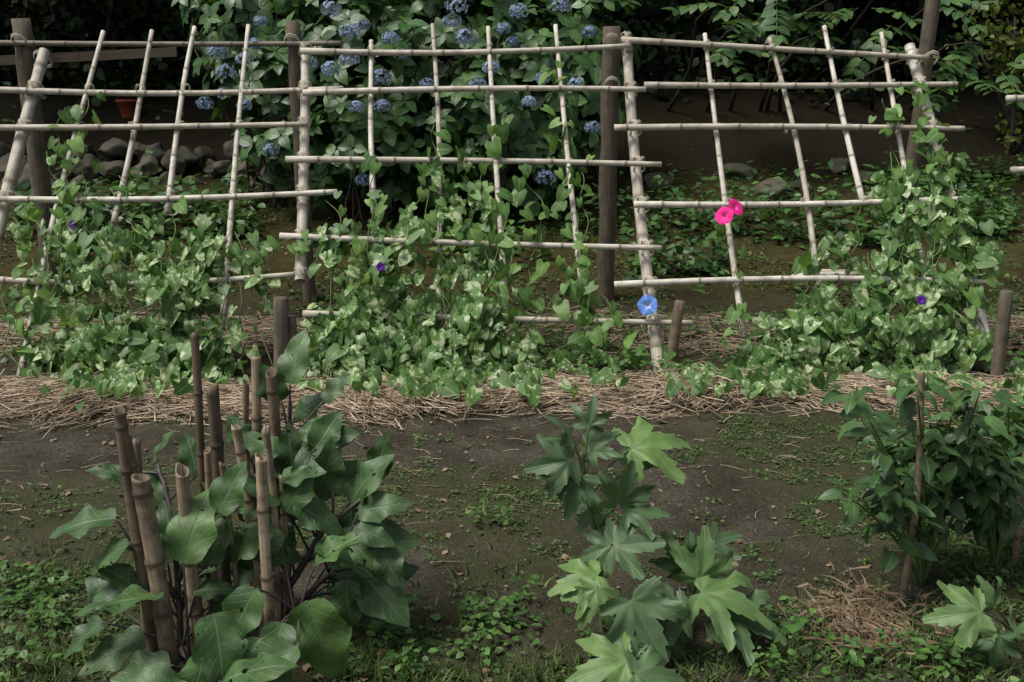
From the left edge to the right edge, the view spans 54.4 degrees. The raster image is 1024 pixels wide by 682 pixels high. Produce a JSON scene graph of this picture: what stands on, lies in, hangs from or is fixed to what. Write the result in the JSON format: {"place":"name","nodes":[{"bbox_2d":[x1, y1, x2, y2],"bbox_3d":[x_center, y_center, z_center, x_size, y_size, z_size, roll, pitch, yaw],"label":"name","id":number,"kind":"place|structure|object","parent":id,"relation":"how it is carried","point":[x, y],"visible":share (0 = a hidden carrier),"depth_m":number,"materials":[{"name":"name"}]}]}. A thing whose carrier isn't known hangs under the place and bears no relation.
{"place":"outdoors","nodes":[
{"label":"outdoors","id":0,"kind":"place"},
{"bbox_2d":[0,0,1023,681],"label":"ground","id":1,"kind":"structure","parent":0,"point":[500,452],"depth_m":4.95,"materials":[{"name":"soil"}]},
{"bbox_2d":[0,0,85,82],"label":"shade shrub","id":2,"kind":"object","parent":1,"relation":"on","point":[6,76],"visible":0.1,"depth_m":12.73,"materials":[{"name":"green plant"}]},
{"bbox_2d":[0,0,174,106],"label":"shade shrub","id":3,"kind":"object","parent":1,"relation":"on","point":[44,16],"visible":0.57,"depth_m":12.10,"materials":[{"name":"green plant"}]},
{"bbox_2d":[115,99,136,117],"bbox_3d":[-4.498,-2.730,11.687,0.280,0.205,0.280,0,14,0],"label":"flower pot","id":4,"kind":"object","parent":1,"relation":"on","point":[127,107],"visible":0.83,"depth_m":11.60,"materials":[{"name":"ceramic"}]},
{"bbox_2d":[129,434,139,473],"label":"bamboo stake","id":5,"kind":"object","parent":1,"relation":"on","point":[135,463],"visible":0.12,"depth_m":2.95,"materials":[{"name":"brown wood"}]},
{"bbox_2d":[0,6,270,409],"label":"weeds","id":6,"kind":"object","parent":1,"relation":"on","point":[140,188],"visible":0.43,"depth_m":9.28,"materials":[{"name":"green plant"}]},
{"bbox_2d":[113,406,158,651],"bbox_3d":[-1.111,0.632,2.973,0.076,0.916,0.046,-12,18,-39],"label":"bamboo stake","id":7,"kind":"object","parent":1,"relation":"on","point":[121,426],"visible":0.76,"depth_m":2.92,"materials":[{"name":"brown wood"}]},
{"bbox_2d":[133,438,144,631],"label":"bamboo stake","id":8,"kind":"object","parent":1,"relation":"on","point":[137,445],"visible":0.16,"depth_m":3.02,"materials":[{"name":"brown wood"}]},
{"bbox_2d":[131,474,179,672],"bbox_3d":[-1.016,0.738,2.871,0.072,0.758,0.090,14,19,43],"label":"bamboo stake","id":9,"kind":"object","parent":1,"relation":"on","point":[155,557],"visible":0.86,"depth_m":2.82,"materials":[{"name":"brown wood"}]},
{"bbox_2d":[0,271,340,369],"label":"weeds","id":10,"kind":"object","parent":1,"relation":"on","point":[255,329],"visible":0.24,"depth_m":7.36,"materials":[{"name":"green plant"}]},
{"bbox_2d":[49,430,298,681],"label":"eggplant plant","id":11,"kind":"object","parent":1,"relation":"on","point":[203,540],"visible":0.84,"depth_m":2.90,"materials":[{"name":"green plant"}]},
{"bbox_2d":[0,86,349,401],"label":"morning glory vine","id":12,"kind":"object","parent":1,"relation":"on","point":[132,353],"visible":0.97,"depth_m":6.18,"materials":[{"name":"green plant"}]},
{"bbox_2d":[175,462,203,652],"bbox_3d":[-0.956,0.707,2.975,0.053,0.738,0.072,0,14,0],"label":"bamboo stake","id":13,"kind":"object","parent":1,"relation":"on","point":[183,484],"visible":0.55,"depth_m":2.95,"materials":[{"name":"brown wood"}]},
{"bbox_2d":[177,0,205,85],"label":"tree","id":14,"kind":"object","parent":1,"relation":"on","point":[180,53],"visible":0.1,"depth_m":12.83,"materials":[{"name":"green plant"}]},
{"bbox_2d":[77,0,312,48],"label":"shade shrub","id":15,"kind":"object","parent":1,"relation":"on","point":[94,38],"visible":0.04,"depth_m":13.35,"materials":[{"name":"green plant"}]},
{"bbox_2d":[190,328,212,614],"bbox_3d":[-0.986,0.488,3.170,0.042,1.092,0.074,-13,19,-43],"label":"bamboo stake","id":16,"kind":"object","parent":1,"relation":"on","point":[197,392],"visible":0.48,"depth_m":3.08,"materials":[{"name":"brown wood"}]},
{"bbox_2d":[97,0,311,87],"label":"shade shrub","id":17,"kind":"object","parent":1,"relation":"on","point":[167,28],"visible":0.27,"depth_m":12.56,"materials":[{"name":"green plant"}]},
{"bbox_2d":[204,447,219,598],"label":"bamboo stake","id":18,"kind":"object","parent":1,"relation":"on","point":[208,468],"visible":0.21,"depth_m":3.03,"materials":[{"name":"brown wood"}]},
{"bbox_2d":[206,384,232,595],"bbox_3d":[-0.919,0.574,3.155,0.053,0.926,0.085,-10,17,-35],"label":"bamboo stake","id":19,"kind":"object","parent":1,"relation":"on","point":[216,444],"visible":0.41,"depth_m":3.06,"materials":[{"name":"brown wood"}]},
{"bbox_2d":[219,461,246,651],"bbox_3d":[-0.845,0.703,3.027,0.025,0.733,0.052,9,17,33],"label":"bamboo stake","id":20,"kind":"object","parent":1,"relation":"on","point":[231,543],"visible":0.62,"depth_m":3.01,"materials":[{"name":"brown wood"}]},
{"bbox_2d":[231,425,263,635],"bbox_3d":[-0.799,0.642,3.064,0.036,0.823,0.080,14,19,43],"label":"bamboo stake","id":21,"kind":"object","parent":1,"relation":"on","point":[240,451],"visible":0.42,"depth_m":3.00,"materials":[{"name":"brown wood"}]},
{"bbox_2d":[242,379,252,585],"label":"bamboo stake","id":22,"kind":"object","parent":1,"relation":"on","point":[245,401],"visible":0.16,"depth_m":3.19,"materials":[{"name":"brown wood"}]},
{"bbox_2d":[251,356,262,589],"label":"bamboo stake","id":23,"kind":"object","parent":1,"relation":"on","point":[256,417],"visible":0.29,"depth_m":3.12,"materials":[{"name":"brown wood"}]},
{"bbox_2d":[255,453,274,625],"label":"bamboo stake","id":24,"kind":"object","parent":1,"relation":"on","point":[266,575],"visible":0.65,"depth_m":2.92,"materials":[{"name":"brown wood"}]},
{"bbox_2d":[262,424,281,621],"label":"bamboo stake","id":25,"kind":"object","parent":1,"relation":"on","point":[277,582],"visible":0.66,"depth_m":3.01,"materials":[{"name":"brown wood"}]},
{"bbox_2d":[266,367,283,620],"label":"bamboo stake","id":26,"kind":"object","parent":1,"relation":"on","point":[272,390],"visible":0.32,"depth_m":3.09,"materials":[{"name":"brown wood"}]},
{"bbox_2d":[273,296,288,372],"bbox_3d":[-1.316,0.042,5.678,0.107,0.596,0.089,0,14,0],"label":"garden post","id":27,"kind":"object","parent":1,"relation":"on","point":[281,329],"visible":0.61,"depth_m":5.62,"materials":[{"name":"brown wood"}]},
{"bbox_2d":[279,474,289,618],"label":"bamboo stake","id":28,"kind":"object","parent":1,"relation":"on","point":[284,529],"visible":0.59,"depth_m":3.11,"materials":[{"name":"brown wood"}]},
{"bbox_2d":[0,138,584,189],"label":"stone wall","id":29,"kind":"structure","parent":1,"relation":"on","point":[111,148],"depth_m":10.53,"materials":[{"name":"grey stone"}]},
{"bbox_2d":[288,315,296,355],"bbox_3d":[-1.264,0.090,5.743,0.067,0.480,0.065,0,14,0],"label":"garden post","id":30,"kind":"object","parent":1,"relation":"on","point":[292,324],"visible":0.27,"depth_m":5.67,"materials":[{"name":"brown wood"}]},
{"bbox_2d":[201,8,389,87],"bbox_3d":[-2.175,-4.237,12.774,3.212,3.104,2.100,-9,17,-32],"label":"shade shrub","id":31,"kind":"object","parent":1,"relation":"on","point":[355,73],"visible":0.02,"depth_m":12.77,"materials":[{"name":"green plant"}]},
{"bbox_2d":[202,328,419,681],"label":"eggplant plant","id":32,"kind":"object","parent":1,"relation":"on","point":[372,542],"visible":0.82,"depth_m":3.04,"materials":[{"name":"green plant"}]},
{"bbox_2d":[171,0,641,230],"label":"hydrangea bush","id":33,"kind":"object","parent":1,"relation":"on","point":[403,123],"visible":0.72,"depth_m":8.99,"materials":[{"name":"green plant"}]},
{"bbox_2d":[378,0,543,84],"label":"shade shrub","id":34,"kind":"object","parent":1,"relation":"on","point":[451,59],"depth_m":12.18,"materials":[{"name":"green plant"}]},
{"bbox_2d":[298,60,656,409],"bbox_3d":[-0.242,-0.688,5.965,2.208,1.985,2.012,-4,15,-17],"label":"morning glory vine","id":35,"kind":"object","parent":1,"relation":"on","point":[343,335],"visible":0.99,"depth_m":6.19,"materials":[{"name":"green plant"}]},
{"bbox_2d":[0,0,997,375],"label":"bamboo trellis","id":36,"kind":"object","parent":1,"relation":"on","point":[28,60],"visible":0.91,"depth_m":6.78,"materials":[{"name":"brown wood"}]},
{"bbox_2d":[0,409,1016,677],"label":"loose straw","id":37,"kind":"object","parent":1,"relation":"on","point":[476,473],"visible":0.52,"depth_m":4.62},
{"bbox_2d":[0,361,1023,439],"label":"straw mulch","id":38,"kind":"object","parent":1,"relation":"on","point":[21,396],"visible":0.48,"depth_m":5.41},
{"bbox_2d":[0,497,1023,681],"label":"grass","id":39,"kind":"structure","parent":1,"relation":"on","point":[578,661],"depth_m":3.06,"materials":[{"name":"green plant"}]},
{"bbox_2d":[0,488,1023,681],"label":"weeds","id":40,"kind":"object","parent":1,"relation":"on","point":[925,651],"visible":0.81,"depth_m":3.16,"materials":[{"name":"green plant"}]},
{"bbox_2d":[0,409,1023,681],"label":"ground cover","id":41,"kind":"object","parent":1,"relation":"on","point":[488,495],"visible":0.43,"depth_m":4.06,"materials":[{"name":"green plant"}]},
{"bbox_2d":[0,305,1023,361],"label":"straw mulch","id":42,"kind":"object","parent":1,"relation":"on","point":[264,326],"visible":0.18,"depth_m":6.89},
{"bbox_2d":[0,153,1023,323],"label":"ground cover","id":43,"kind":"object","parent":1,"relation":"on","point":[545,276],"visible":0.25,"depth_m":8.82,"materials":[{"name":"green plant"}]},
{"bbox_2d":[0,432,1023,666],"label":"weeds","id":44,"kind":"object","parent":1,"relation":"on","point":[674,533],"visible":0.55,"depth_m":3.82,"materials":[{"name":"green plant"}]},
{"bbox_2d":[425,176,598,270],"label":"weeds","id":45,"kind":"object","parent":1,"relation":"on","point":[535,214],"visible":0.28,"depth_m":8.93,"materials":[{"name":"green plant"}]},
{"bbox_2d":[0,416,1023,681],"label":"pebbles","id":46,"kind":"object","parent":1,"relation":"on","point":[532,538],"visible":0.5,"depth_m":4.16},
{"bbox_2d":[296,305,818,378],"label":"weeds","id":47,"kind":"object","parent":1,"relation":"on","point":[645,361],"visible":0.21,"depth_m":6.38,"materials":[{"name":"green plant"}]},
{"bbox_2d":[473,0,645,78],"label":"shade shrub","id":48,"kind":"object","parent":1,"relation":"on","point":[538,3],"visible":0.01,"depth_m":12.80,"materials":[{"name":"green plant"}]},
{"bbox_2d":[147,158,1016,213],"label":"garden rocks","id":49,"kind":"object","parent":1,"relation":"on","point":[744,171],"visible":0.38,"depth_m":10.32,"materials":[{"name":"grey stone"}]},
{"bbox_2d":[532,1,634,21],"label":"shade shrub","id":50,"kind":"object","parent":1,"relation":"on","point":[614,13],"depth_m":15.37,"materials":[{"name":"green plant"}]},
{"bbox_2d":[524,396,691,681],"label":"okra plant","id":51,"kind":"object","parent":1,"relation":"on","point":[635,630],"visible":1,"depth_m":3.10,"materials":[{"name":"green plant"}]},
{"bbox_2d":[666,300,685,363],"bbox_3d":[0.997,-0.001,6.132,0.122,0.509,0.072,0,14,0],"label":"garden post","id":52,"kind":"object","parent":1,"relation":"on","point":[676,322],"visible":0.69,"depth_m":6.08,"materials":[{"name":"brown wood"}]},
{"bbox_2d":[626,214,729,286],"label":"weeds","id":53,"kind":"object","parent":1,"relation":"on","point":[663,267],"visible":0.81,"depth_m":8.12,"materials":[{"name":"green plant"}]},
{"bbox_2d":[616,0,760,27],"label":"shade shrub","id":54,"kind":"object","parent":1,"relation":"on","point":[622,18],"visible":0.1,"depth_m":15.31,"materials":[{"name":"green plant"}]},
{"bbox_2d":[610,0,791,103],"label":"shade shrub","id":55,"kind":"object","parent":1,"relation":"on","point":[683,30],"visible":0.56,"depth_m":12.47,"materials":[{"name":"green plant"}]},
{"bbox_2d":[630,522,785,666],"bbox_3d":[0.630,0.894,3.139,0.569,0.565,0.426,-13,19,-42],"label":"okra plant","id":56,"kind":"object","parent":1,"relation":"on","point":[732,614],"visible":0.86,"depth_m":3.09,"materials":[{"name":"green plant"}]},
{"bbox_2d":[713,4,740,82],"bbox_3d":[2.894,-6.627,12.550,6.589,6.960,6.403,0,14,0],"label":"tree","id":57,"kind":"object","parent":1,"relation":"on","point":[730,73],"depth_m":13.05,"materials":[{"name":"green plant"}]},
{"bbox_2d":[681,0,890,103],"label":"shade shrub","id":58,"kind":"object","parent":1,"relation":"on","point":[806,61],"visible":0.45,"depth_m":12.27,"materials":[{"name":"green plant"}]},
{"bbox_2d":[588,0,1023,632],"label":"weeds","id":59,"kind":"object","parent":1,"relation":"on","point":[708,214],"visible":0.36,"depth_m":9.22,"materials":[{"name":"green plant"}]},
{"bbox_2d":[654,78,1023,398],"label":"morning glory vine","id":60,"kind":"object","parent":1,"relation":"on","point":[827,337],"visible":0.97,"depth_m":6.14,"materials":[{"name":"green plant"}]},
{"bbox_2d":[661,0,1023,112],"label":"ash shrub","id":61,"kind":"object","parent":1,"relation":"on","point":[788,24],"visible":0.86,"depth_m":10.00,"materials":[{"name":"green plant"}]},
{"bbox_2d":[782,0,951,32],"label":"shade shrub","id":62,"kind":"object","parent":1,"relation":"on","point":[854,4],"visible":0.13,"depth_m":15.03,"materials":[{"name":"green plant"}]},
{"bbox_2d":[777,561,959,667],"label":"dry grass","id":63,"kind":"structure","parent":1,"relation":"on","point":[862,625],"depth_m":3.26,"materials":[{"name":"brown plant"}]},
{"bbox_2d":[765,263,1023,377],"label":"weeds","id":64,"kind":"object","parent":1,"relation":"on","point":[960,307],"visible":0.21,"depth_m":7.35,"materials":[{"name":"green plant"}]},
{"bbox_2d":[791,94,1023,275],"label":"loose bamboo poles","id":65,"kind":"object","parent":1,"relation":"on","point":[1014,98],"visible":0.44,"depth_m":7.78,"materials":[{"name":"beige wood"}]},
{"bbox_2d":[899,371,924,599],"bbox_3d":[1.337,0.523,3.316,0.032,0.872,0.052,-13,19,-42],"label":"bamboo stake","id":66,"kind":"object","parent":1,"relation":"on","point":[903,589],"visible":0.68,"depth_m":3.29,"materials":[{"name":"brown wood"}]},
{"bbox_2d":[817,373,1020,586],"bbox_3d":[1.387,0.487,3.355,0.543,0.841,0.906,9,16,31],"label":"pepper plant","id":67,"kind":"object","parent":1,"relation":"on","point":[896,507],"visible":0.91,"depth_m":3.28,"materials":[{"name":"green plant"}]},
{"bbox_2d":[851,0,1023,87],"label":"shade shrub","id":68,"kind":"object","parent":1,"relation":"on","point":[945,27],"visible":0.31,"depth_m":13.04,"materials":[{"name":"green plant"}]},
{"bbox_2d":[865,148,1023,243],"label":"weeds","id":69,"kind":"object","parent":1,"relation":"on","point":[989,183],"visible":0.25,"depth_m":9.75,"materials":[{"name":"green plant"}]},
{"bbox_2d":[921,389,1023,565],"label":"pepper plant","id":70,"kind":"object","parent":1,"relation":"on","point":[992,524],"visible":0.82,"depth_m":3.38,"materials":[{"name":"green plant"}]},
{"bbox_2d":[922,575,1023,666],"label":"okra plant","id":71,"kind":"object","parent":1,"relation":"on","point":[967,609],"visible":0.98,"depth_m":2.99,"materials":[{"name":"green plant"}]},
{"bbox_2d":[944,0,1023,160],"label":"yellow leaved shrub","id":72,"kind":"object","parent":1,"relation":"on","point":[1014,133],"visible":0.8,"depth_m":10.83,"materials":[{"name":"green plant"}]},
{"bbox_2d":[973,0,1023,76],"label":"shade shrub","id":73,"kind":"object","parent":1,"relation":"on","point":[983,46],"visible":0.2,"depth_m":12.43,"materials":[{"name":"green plant"}]},
{"bbox_2d":[978,0,1022,86],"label":"tree","id":74,"kind":"object","parent":1,"relation":"on","point":[998,16],"visible":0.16,"depth_m":12.70,"materials":[{"name":"green plant"}]},
{"bbox_2d":[990,290,1013,378],"bbox_3d":[2.885,0.002,5.875,0.082,0.611,0.080,0,14,0],"label":"garden post","id":75,"kind":"object","parent":1,"relation":"on","point":[1001,332],"visible":0.84,"depth_m":5.84,"materials":[{"name":"brown wood"}]},
{"bbox_2d":[1012,451,1023,563],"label":"bamboo stake","id":76,"kind":"object","parent":1,"relation":"on","point":[1016,543],"visible":0.5,"depth_m":3.68,"materials":[{"name":"brown wood"}]},
{"bbox_2d":[0,171,1023,681],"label":"fallen leaves","id":77,"kind":"object","parent":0,"point":[448,535],"visible":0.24,"depth_m":4.24,"materials":[{"name":"brown plant"}]}
]}

